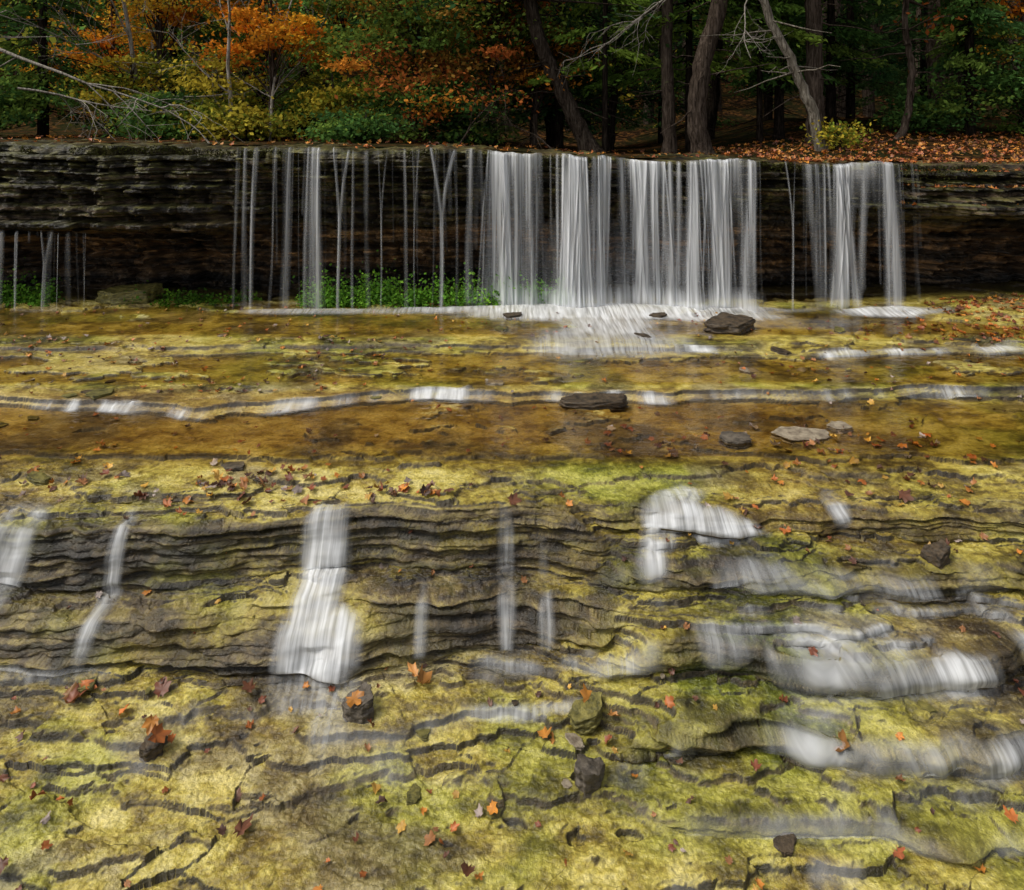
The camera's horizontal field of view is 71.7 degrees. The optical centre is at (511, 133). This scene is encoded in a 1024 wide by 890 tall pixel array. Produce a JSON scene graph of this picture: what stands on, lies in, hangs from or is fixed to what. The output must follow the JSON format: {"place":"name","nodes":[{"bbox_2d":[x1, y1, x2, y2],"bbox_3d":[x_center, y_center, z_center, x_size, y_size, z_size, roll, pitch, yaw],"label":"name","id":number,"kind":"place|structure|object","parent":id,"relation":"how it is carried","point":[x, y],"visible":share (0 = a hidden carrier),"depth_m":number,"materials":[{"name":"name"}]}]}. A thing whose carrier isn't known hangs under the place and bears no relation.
{"place":"outdoors","nodes":[
{"label":"outdoors","id":0,"kind":"place"},
{"bbox_2d":[0,295,1017,333],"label":"stream pool water","id":1,"kind":"structure","parent":0,"point":[397,313],"depth_m":8.42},
{"bbox_2d":[118,280,263,308],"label":"watercress plants","id":2,"kind":"object","parent":1,"relation":"on","point":[194,297],"visible":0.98,"depth_m":9.11,"materials":[{"name":"green plant"}]},
{"bbox_2d":[291,250,576,309],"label":"watercress plants","id":3,"kind":"object","parent":1,"relation":"on","point":[374,296],"visible":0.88,"depth_m":9.10,"materials":[{"name":"green plant"}]},
{"bbox_2d":[0,280,1023,889],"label":"stream bed terrain","id":4,"kind":"structure","parent":0,"point":[586,606],"depth_m":4.37,"materials":[{"name":"stone"}]},
{"bbox_2d":[0,266,64,307],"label":"watercress plants","id":5,"kind":"object","parent":4,"relation":"on","point":[37,298],"visible":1,"depth_m":9.08,"materials":[{"name":"green plant"}]},
{"bbox_2d":[26,469,50,485],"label":"mossy rock","id":6,"kind":"object","parent":4,"relation":"on","point":[40,478],"visible":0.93,"depth_m":5.08,"materials":[{"name":"stone"}]},
{"bbox_2d":[77,671,98,692],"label":"mossy rock","id":7,"kind":"object","parent":4,"relation":"on","point":[90,687],"visible":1,"depth_m":4.04,"materials":[{"name":"stone"}]},
{"bbox_2d":[85,388,113,400],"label":"mossy rock","id":8,"kind":"object","parent":4,"relation":"on","point":[93,395],"visible":1,"depth_m":6.25,"materials":[{"name":"stone"}]},
{"bbox_2d":[95,283,164,305],"bbox_3d":[-4.985,2.126,9.186,0.802,0.308,0.448,0,0,0],"label":"mossy rock","id":9,"kind":"object","parent":4,"relation":"on","point":[115,295],"visible":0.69,"depth_m":9.08,"materials":[{"name":"stone"}]},
{"bbox_2d":[139,732,164,766],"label":"layered rock","id":10,"kind":"object","parent":4,"relation":"on","point":[149,750],"visible":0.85,"depth_m":3.71,"materials":[{"name":"stone"}]},
{"bbox_2d":[221,461,244,471],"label":"grey flat stone","id":11,"kind":"object","parent":4,"relation":"on","point":[238,466],"visible":0.95,"depth_m":5.19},
{"bbox_2d":[141,690,363,742],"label":"leaves on rocks","id":12,"kind":"object","parent":4,"relation":"on","point":[159,732],"visible":1,"depth_m":3.77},
{"bbox_2d":[341,682,374,723],"bbox_3d":[-0.860,3.200,3.941,0.172,0.188,0.167,0,0,-21],"label":"layered rock","id":13,"kind":"object","parent":4,"relation":"on","point":[363,712],"visible":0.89,"depth_m":3.89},
{"bbox_2d":[406,783,420,804],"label":"mossy rock","id":14,"kind":"object","parent":4,"relation":"on","point":[413,795],"visible":1,"depth_m":3.58,"materials":[{"name":"stone"}]},
{"bbox_2d":[415,726,430,741],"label":"mossy rock","id":15,"kind":"object","parent":4,"relation":"on","point":[423,733],"visible":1,"depth_m":3.85,"materials":[{"name":"stone"}]},
{"bbox_2d":[19,422,997,560],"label":"fallen maple leaves","id":16,"kind":"object","parent":4,"relation":"on","point":[403,487],"visible":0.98,"depth_m":5.03,"materials":[{"name":"plant"}]},
{"bbox_2d":[0,489,1018,876],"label":"fallen maple leaf cluster","id":17,"kind":"object","parent":4,"relation":"on","point":[72,695],"visible":0.97,"depth_m":3.95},
{"bbox_2d":[0,298,1023,889],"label":"scattered fallen leaves","id":18,"kind":"object","parent":4,"relation":"on","point":[430,838],"visible":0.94,"depth_m":4.56,"materials":[{"name":"orange plant"}]},
{"bbox_2d":[503,312,521,320],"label":"dark boulder","id":19,"kind":"object","parent":4,"relation":"on","point":[510,316],"visible":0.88,"depth_m":8.46,"materials":[{"name":"stone"}]},
{"bbox_2d":[565,733,584,750],"bbox_3d":[0.341,3.266,3.815,0.069,0.029,0.119,0,0,-36],"label":"flat stone slab","id":20,"kind":"object","parent":4,"relation":"on","point":[575,740],"depth_m":3.81,"materials":[{"name":"stone"}]},
{"bbox_2d":[567,692,602,734],"bbox_3d":[0.407,3.214,3.934,0.203,0.155,0.171,0,0,0],"label":"mossy rock","id":21,"kind":"object","parent":4,"relation":"on","point":[586,717],"visible":1,"depth_m":3.89,"materials":[{"name":"stone"}]},
{"bbox_2d":[574,754,604,799],"bbox_3d":[0.399,3.293,3.619,0.169,0.198,0.149,0,0,0],"label":"rock","id":22,"kind":"object","parent":4,"relation":"on","point":[589,772],"visible":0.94,"depth_m":3.58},
{"bbox_2d":[633,332,654,340],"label":"dark flat rock","id":23,"kind":"object","parent":4,"relation":"on","point":[646,337],"visible":0.98,"depth_m":7.65,"materials":[{"name":"stone"}]},
{"bbox_2d":[703,312,755,335],"bbox_3d":[2.434,2.178,7.981,0.559,0.212,0.447,0,0,-44],"label":"dark boulder","id":24,"kind":"object","parent":4,"relation":"on","point":[728,323],"visible":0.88,"depth_m":7.88,"materials":[{"name":"stone"}]},
{"bbox_2d":[718,431,751,448],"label":"grey flat stone","id":25,"kind":"object","parent":4,"relation":"on","point":[732,439],"visible":1,"depth_m":5.46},
{"bbox_2d":[773,832,796,856],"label":"dark flat rock","id":26,"kind":"object","parent":4,"relation":"on","point":[784,843],"visible":1,"depth_m":3.35,"materials":[{"name":"stone"}]},
{"bbox_2d":[770,426,829,443],"bbox_3d":[2.272,2.389,5.589,0.481,0.073,0.274,0,0,0],"label":"pale flat stone","id":27,"kind":"object","parent":4,"relation":"on","point":[791,435],"visible":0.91,"depth_m":5.58,"materials":[{"name":"stone"}]},
{"bbox_2d":[826,421,853,433],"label":"pale flat stone","id":28,"kind":"object","parent":4,"relation":"on","point":[835,426],"visible":1,"depth_m":5.71,"materials":[{"name":"stone"}]},
{"bbox_2d":[808,292,1023,343],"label":"fallen leaf bank","id":29,"kind":"structure","parent":4,"relation":"on","point":[961,306],"depth_m":8.28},
{"bbox_2d":[917,700,936,713],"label":"mossy rock","id":30,"kind":"object","parent":4,"relation":"on","point":[923,705],"visible":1,"depth_m":3.85,"materials":[{"name":"stone"}]},
{"bbox_2d":[920,539,950,569],"bbox_3d":[2.696,2.682,4.505,0.154,0.175,0.156,0,0,-26],"label":"layered rock","id":31,"kind":"object","parent":4,"relation":"on","point":[936,554],"visible":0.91,"depth_m":4.47,"materials":[{"name":"stone"}]},
{"bbox_2d":[0,138,1023,295],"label":"waterfall rock ledge","id":32,"kind":"object","parent":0,"point":[169,219],"visible":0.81,"depth_m":9.46,"materials":[{"name":"stone"}]},
{"bbox_2d":[19,145,992,186],"bbox_3d":[0.117,0.400,8.990,14.180,0.584,0.634,0,0,0],"label":"lip moss fringe","id":33,"kind":"object","parent":32,"relation":"on","point":[896,168],"visible":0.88,"depth_m":8.92,"materials":[{"name":"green plant"}]},
{"bbox_2d":[890,168,1023,205],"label":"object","id":34,"kind":"object","parent":32,"relation":"on","point":[982,186],"visible":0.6,"depth_m":9.03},
{"bbox_2d":[0,303,1023,778],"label":"cascade water","id":35,"kind":"structure","parent":0,"point":[310,635],"depth_m":4.52,"materials":[{"name":"liquid"}]},
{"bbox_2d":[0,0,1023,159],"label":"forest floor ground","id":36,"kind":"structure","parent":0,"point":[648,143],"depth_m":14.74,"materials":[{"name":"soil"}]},
{"bbox_2d":[0,69,61,129],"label":"understory shrub","id":37,"kind":"object","parent":36,"relation":"on","point":[7,82],"visible":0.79,"depth_m":11.86,"materials":[{"name":"green plant"}]},
{"bbox_2d":[0,0,127,136],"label":"cedar tree","id":38,"kind":"object","parent":36,"relation":"on","point":[23,9],"visible":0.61,"depth_m":12.90,"materials":[{"name":"green plant"}]},
{"bbox_2d":[0,0,168,135],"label":"bare larch tree","id":39,"kind":"object","parent":36,"relation":"on","point":[129,35],"visible":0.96,"depth_m":12.39,"materials":[{"name":"brown plant"}]},
{"bbox_2d":[28,0,168,134],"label":"bare larch tree","id":40,"kind":"object","parent":36,"relation":"on","point":[152,46],"visible":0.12,"depth_m":14.91,"materials":[{"name":"brown plant"}]},
{"bbox_2d":[18,0,184,130],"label":"hemlock tree","id":41,"kind":"object","parent":36,"relation":"on","point":[140,48],"visible":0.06,"depth_m":17.03,"materials":[{"name":"green plant"}]},
{"bbox_2d":[10,0,193,133],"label":"maple tree","id":42,"kind":"object","parent":36,"relation":"on","point":[110,52],"visible":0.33,"depth_m":14.43,"materials":[{"name":"orange plant"}]},
{"bbox_2d":[17,87,207,140],"bbox_3d":[-6.045,0.152,11.597,1.824,1.743,2.925,0,0,34],"label":"fallen bare branch","id":43,"kind":"object","parent":36,"relation":"on","point":[52,93],"visible":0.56,"depth_m":11.03,"materials":[{"name":"wood"}]},
{"bbox_2d":[0,48,241,142],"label":"fallen bare branch","id":44,"kind":"object","parent":36,"relation":"on","point":[15,56],"visible":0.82,"depth_m":10.56,"materials":[{"name":"wood"}]},
{"bbox_2d":[47,54,215,136],"bbox_3d":[-7.108,-0.608,12.941,2.770,1.715,3.003,0,0,0],"label":"maple tree","id":45,"kind":"object","parent":36,"relation":"on","point":[130,83],"visible":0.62,"depth_m":12.81,"materials":[{"name":"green plant"}]},
{"bbox_2d":[81,88,239,139],"bbox_3d":[-5.872,-0.232,12.097,2.321,1.057,2.206,0,0,-17],"label":"understory shrub","id":46,"kind":"object","parent":36,"relation":"on","point":[162,120],"visible":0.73,"depth_m":11.70,"materials":[{"name":"green plant"}]},
{"bbox_2d":[82,0,240,103],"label":"maple tree","id":47,"kind":"object","parent":36,"relation":"on","point":[157,8],"visible":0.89,"depth_m":13.79,"materials":[{"name":"orange plant"}]},
{"bbox_2d":[115,0,231,122],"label":"cedar tree","id":48,"kind":"object","parent":36,"relation":"on","point":[197,33],"visible":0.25,"depth_m":15.42,"materials":[{"name":"green plant"}]},
{"bbox_2d":[111,0,238,139],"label":"bare maple tree","id":49,"kind":"object","parent":36,"relation":"on","point":[229,40],"visible":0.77,"depth_m":11.89,"materials":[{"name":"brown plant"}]},
{"bbox_2d":[124,38,305,139],"bbox_3d":[-5.216,-0.721,12.628,3.452,2.018,2.842,0,0,0],"label":"maple tree","id":50,"kind":"object","parent":36,"relation":"on","point":[202,81],"visible":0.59,"depth_m":12.30,"materials":[{"name":"yellow plant"}]},
{"bbox_2d":[153,97,327,141],"bbox_3d":[-4.422,-0.163,11.852,2.455,0.874,2.542,0,0,20],"label":"understory shrub","id":51,"kind":"object","parent":36,"relation":"on","point":[248,123],"visible":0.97,"depth_m":11.48,"materials":[{"name":"yellow plant"}]},
{"bbox_2d":[201,0,292,92],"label":"maple tree","id":52,"kind":"object","parent":36,"relation":"on","point":[242,7],"visible":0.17,"depth_m":14.80,"materials":[{"name":"orange plant"}]},
{"bbox_2d":[181,0,315,125],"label":"cedar tree","id":53,"kind":"object","parent":36,"relation":"on","point":[217,37],"visible":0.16,"depth_m":14.84,"materials":[{"name":"green plant"}]},
{"bbox_2d":[167,0,351,139],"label":"maple tree","id":54,"kind":"object","parent":36,"relation":"on","point":[268,33],"visible":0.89,"depth_m":12.21,"materials":[{"name":"orange plant"}]},
{"bbox_2d":[186,0,333,140],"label":"bare maple tree","id":55,"kind":"object","parent":36,"relation":"on","point":[271,99],"visible":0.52,"depth_m":12.30,"materials":[{"name":"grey plant"}]},
{"bbox_2d":[202,0,320,128],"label":"hemlock tree","id":56,"kind":"object","parent":36,"relation":"on","point":[286,79],"visible":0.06,"depth_m":18.17,"materials":[{"name":"green plant"}]},
{"bbox_2d":[254,0,346,136],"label":"cedar tree","id":57,"kind":"object","parent":36,"relation":"on","point":[315,66],"visible":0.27,"depth_m":13.83,"materials":[{"name":"green plant"}]},
{"bbox_2d":[241,0,380,134],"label":"maple tree","id":58,"kind":"object","parent":36,"relation":"on","point":[343,21],"visible":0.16,"depth_m":15.97,"materials":[{"name":"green plant"}]},
{"bbox_2d":[276,68,400,139],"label":"maple tree","id":59,"kind":"object","parent":36,"relation":"on","point":[324,100],"visible":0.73,"depth_m":12.39,"materials":[{"name":"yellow plant"}]},
{"bbox_2d":[292,98,445,143],"bbox_3d":[-2.341,-0.164,11.362,2.338,0.831,2.429,0,0,-44],"label":"understory shrub","id":60,"kind":"object","parent":36,"relation":"on","point":[344,129],"visible":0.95,"depth_m":11.24,"materials":[{"name":"green plant"}]},
{"bbox_2d":[335,4,440,130],"bbox_3d":[-3.035,-4.399,17.090,2.680,9.043,2.960,0,0,-35],"label":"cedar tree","id":61,"kind":"object","parent":36,"relation":"on","point":[377,105],"visible":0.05,"depth_m":16.79,"materials":[{"name":"green plant"}]},
{"bbox_2d":[324,5,475,137],"bbox_3d":[-2.240,-4.291,14.945,3.393,9.027,3.187,0,0,0],"label":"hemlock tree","id":62,"kind":"object","parent":36,"relation":"on","point":[356,77],"visible":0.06,"depth_m":14.37,"materials":[{"name":"green plant"}]},
{"bbox_2d":[269,0,551,142],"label":"maple tree","id":63,"kind":"object","parent":36,"relation":"on","point":[417,58],"visible":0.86,"depth_m":11.89,"materials":[{"name":"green plant"}]},
{"bbox_2d":[345,77,538,145],"bbox_3d":[-1.190,-0.320,12.039,3.128,1.460,2.811,0,0,-41],"label":"understory shrub","id":64,"kind":"object","parent":36,"relation":"on","point":[455,132],"visible":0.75,"depth_m":11.92,"materials":[{"name":"green plant"}]},
{"bbox_2d":[456,51,523,143],"bbox_3d":[-0.356,-0.566,11.254,1.112,1.652,1.204,0,0,0],"label":"dead brush","id":65,"kind":"object","parent":36,"relation":"on","point":[469,128],"visible":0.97,"depth_m":11.23,"materials":[{"name":"brown wood"}]},
{"bbox_2d":[427,0,563,142],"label":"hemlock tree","id":66,"kind":"object","parent":36,"relation":"on","point":[461,45],"visible":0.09,"depth_m":14.43,"materials":[{"name":"green plant"}]},
{"bbox_2d":[324,0,677,152],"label":"cedar tree","id":67,"kind":"object","parent":36,"relation":"on","point":[581,131],"visible":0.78,"depth_m":11.79,"materials":[{"name":"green plant"}]},
{"bbox_2d":[557,0,665,84],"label":"hanging bare branch","id":68,"kind":"object","parent":67,"relation":"attached to","point":[638,18],"visible":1,"depth_m":11.03,"materials":[{"name":"grey plant"}]},
{"bbox_2d":[0,0,1020,132],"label":"distant forest","id":69,"kind":"object","parent":36,"relation":"on","point":[866,93],"visible":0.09,"depth_m":21.09,"materials":[{"name":"plant"}]},
{"bbox_2d":[0,131,1023,163],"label":"forest leaf litter","id":70,"kind":"object","parent":36,"relation":"on","point":[835,159],"visible":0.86,"depth_m":10.58,"materials":[{"name":"plant"}]},
{"bbox_2d":[412,0,611,144],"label":"maple tree","id":71,"kind":"object","parent":36,"relation":"on","point":[491,21],"visible":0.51,"depth_m":12.54,"materials":[{"name":"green plant"}]},
{"bbox_2d":[481,97,558,149],"bbox_3d":[0.179,-0.049,11.856,0.827,1.475,2.048,0,0,-44],"label":"dead brush","id":72,"kind":"object","parent":36,"relation":"on","point":[544,142],"visible":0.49,"depth_m":11.78,"materials":[{"name":"brown wood"}]},
{"bbox_2d":[469,3,594,144],"bbox_3d":[0.301,-4.160,16.661,3.522,9.038,3.410,0,0,0],"label":"hemlock tree","id":73,"kind":"object","parent":36,"relation":"on","point":[531,124],"visible":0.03,"depth_m":16.25,"materials":[{"name":"green plant"}]},
{"bbox_2d":[518,3,553,146],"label":"cedar tree","id":74,"kind":"object","parent":36,"relation":"on","point":[549,132],"visible":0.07,"depth_m":14.89,"materials":[{"name":"brown plant"}]},
{"bbox_2d":[472,13,610,146],"bbox_3d":[0.435,-1.082,13.094,2.428,2.758,3.240,0,0,-23],"label":"maple tree","id":75,"kind":"object","parent":36,"relation":"on","point":[530,52],"visible":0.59,"depth_m":12.63,"materials":[{"name":"green plant"}]},
{"bbox_2d":[499,0,616,149],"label":"cedar tree","id":76,"kind":"object","parent":36,"relation":"on","point":[559,137],"visible":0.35,"depth_m":13.55,"materials":[{"name":"green plant"}]},
{"bbox_2d":[518,4,661,139],"bbox_3d":[1.783,-4.580,16.936,3.392,10.047,3.712,0,0,0],"label":"hemlock tree","id":77,"kind":"object","parent":36,"relation":"on","point":[629,109],"visible":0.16,"depth_m":16.31,"materials":[{"name":"green plant"}]},
{"bbox_2d":[526,0,668,152],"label":"cedar tree","id":78,"kind":"object","parent":36,"relation":"on","point":[603,70],"visible":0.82,"depth_m":12.15,"materials":[{"name":"green plant"}]},
{"bbox_2d":[585,10,661,149],"bbox_3d":[2.065,-3.693,13.721,5.474,8.272,4.946,0,0,0],"label":"cedar tree","id":79,"kind":"object","parent":36,"relation":"on","point":[611,122],"visible":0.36,"depth_m":13.92,"materials":[{"name":"brown plant"}]},
{"bbox_2d":[578,0,733,153],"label":"cedar tree","id":80,"kind":"object","parent":36,"relation":"on","point":[669,144],"visible":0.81,"depth_m":11.92,"materials":[{"name":"brown plant"}]},
{"bbox_2d":[591,0,746,142],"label":"hemlock tree","id":81,"kind":"object","parent":36,"relation":"on","point":[659,112],"visible":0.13,"depth_m":16.70,"materials":[{"name":"green plant"}]},
{"bbox_2d":[577,0,793,150],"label":"cedar tree","id":82,"kind":"object","parent":36,"relation":"on","point":[688,27],"visible":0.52,"depth_m":12.50,"materials":[{"name":"green plant"}]},
{"bbox_2d":[661,0,772,154],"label":"cedar tree","id":83,"kind":"object","parent":36,"relation":"on","point":[696,115],"visible":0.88,"depth_m":11.38,"materials":[{"name":"brown plant"}]},
{"bbox_2d":[674,34,766,139],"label":"cedar tree","id":84,"kind":"object","parent":36,"relation":"on","point":[712,108],"visible":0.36,"depth_m":14.40,"materials":[{"name":"brown plant"}]},
{"bbox_2d":[682,0,827,143],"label":"cedar tree","id":85,"kind":"object","parent":36,"relation":"on","point":[795,33],"visible":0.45,"depth_m":12.36,"materials":[{"name":"green plant"}]},
{"bbox_2d":[693,1,847,120],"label":"hemlock tree","id":86,"kind":"object","parent":36,"relation":"on","point":[767,104],"visible":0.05,"depth_m":15.43,"materials":[{"name":"green plant"}]},
{"bbox_2d":[704,0,840,150],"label":"birch tree","id":87,"kind":"object","parent":36,"relation":"on","point":[801,84],"visible":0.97,"depth_m":10.94,"materials":[{"name":"grey plant"}]},
{"bbox_2d":[720,0,786,71],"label":"hanging bare branch","id":88,"kind":"object","parent":87,"relation":"attached to","point":[745,8],"visible":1,"depth_m":10.39,"materials":[{"name":"grey plant"}]},
{"bbox_2d":[725,0,840,140],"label":"cedar tree","id":89,"kind":"object","parent":36,"relation":"on","point":[779,118],"visible":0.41,"depth_m":12.93,"materials":[{"name":"green plant"}]},
{"bbox_2d":[762,0,873,143],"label":"cedar tree","id":90,"kind":"object","parent":36,"relation":"on","point":[814,53],"visible":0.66,"depth_m":11.89,"materials":[{"name":"brown plant"}]},
{"bbox_2d":[763,0,905,126],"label":"cedar tree","id":91,"kind":"object","parent":36,"relation":"on","point":[855,35],"visible":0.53,"depth_m":13.69,"materials":[{"name":"green plant"}]},
{"bbox_2d":[781,115,893,150],"bbox_3d":[4.930,0.031,10.759,1.482,0.614,1.362,0,0,-33],"label":"understory shrub","id":92,"kind":"object","parent":36,"relation":"on","point":[836,136],"visible":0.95,"depth_m":10.81,"materials":[{"name":"yellow plant"}]},
{"bbox_2d":[773,0,924,118],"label":"hemlock tree","id":93,"kind":"object","parent":36,"relation":"on","point":[851,91],"visible":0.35,"depth_m":15.19,"materials":[{"name":"green plant"}]},
{"bbox_2d":[840,0,966,139],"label":"maple tree","id":94,"kind":"object","parent":36,"relation":"on","point":[913,72],"visible":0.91,"depth_m":11.96,"materials":[{"name":"brown plant"}]},
{"bbox_2d":[899,0,948,125],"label":"cedar tree","id":95,"kind":"object","parent":36,"relation":"on","point":[930,45],"visible":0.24,"depth_m":13.91,"materials":[{"name":"brown plant"}]},
{"bbox_2d":[835,0,1013,113],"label":"hemlock tree","id":96,"kind":"object","parent":36,"relation":"on","point":[922,66],"visible":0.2,"depth_m":16.43,"materials":[{"name":"green plant"}]},
{"bbox_2d":[852,72,1022,134],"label":"understory shrub","id":97,"kind":"object","parent":36,"relation":"on","point":[944,113],"visible":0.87,"depth_m":12.27,"materials":[{"name":"green plant"}]},
{"bbox_2d":[901,0,1018,109],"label":"cedar tree","id":98,"kind":"object","parent":36,"relation":"on","point":[959,80],"visible":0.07,"depth_m":14.88,"materials":[{"name":"green plant"}]},
{"bbox_2d":[914,0,1023,136],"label":"cedar tree","id":99,"kind":"object","parent":36,"relation":"on","point":[964,61],"visible":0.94,"depth_m":12.28,"materials":[{"name":"green plant"}]},
{"bbox_2d":[932,25,1023,133],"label":"understory shrub","id":100,"kind":"object","parent":36,"relation":"on","point":[1014,98],"visible":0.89,"depth_m":12.19,"materials":[{"name":"green plant"}]},
{"bbox_2d":[945,0,1020,100],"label":"hemlock tree","id":101,"kind":"object","parent":36,"relation":"on","point":[1006,64],"visible":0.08,"depth_m":14.95,"materials":[{"name":"green plant"}]},
{"bbox_2d":[950,0,1023,131],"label":"maple tree","id":102,"kind":"object","parent":36,"relation":"on","point":[1017,11],"visible":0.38,"depth_m":12.78,"materials":[{"name":"green plant"}]},
{"bbox_2d":[316,149,896,310],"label":"waterfall","id":103,"kind":"structure","parent":0,"point":[719,300],"depth_m":8.84,"materials":[{"name":"liquid"}]},
{"label":"stream pool water","id":104,"kind":"structure","parent":0,"visible":0},
{"bbox_2d":[559,393,628,410],"bbox_3d":[0.712,2.338,6.174,0.619,0.098,0.228,0,0,0],"label":"flat dark rock","id":105,"kind":"object","parent":104,"relation":"on","point":[599,401],"visible":1,"depth_m":6.12,"materials":[{"name":"stone"}]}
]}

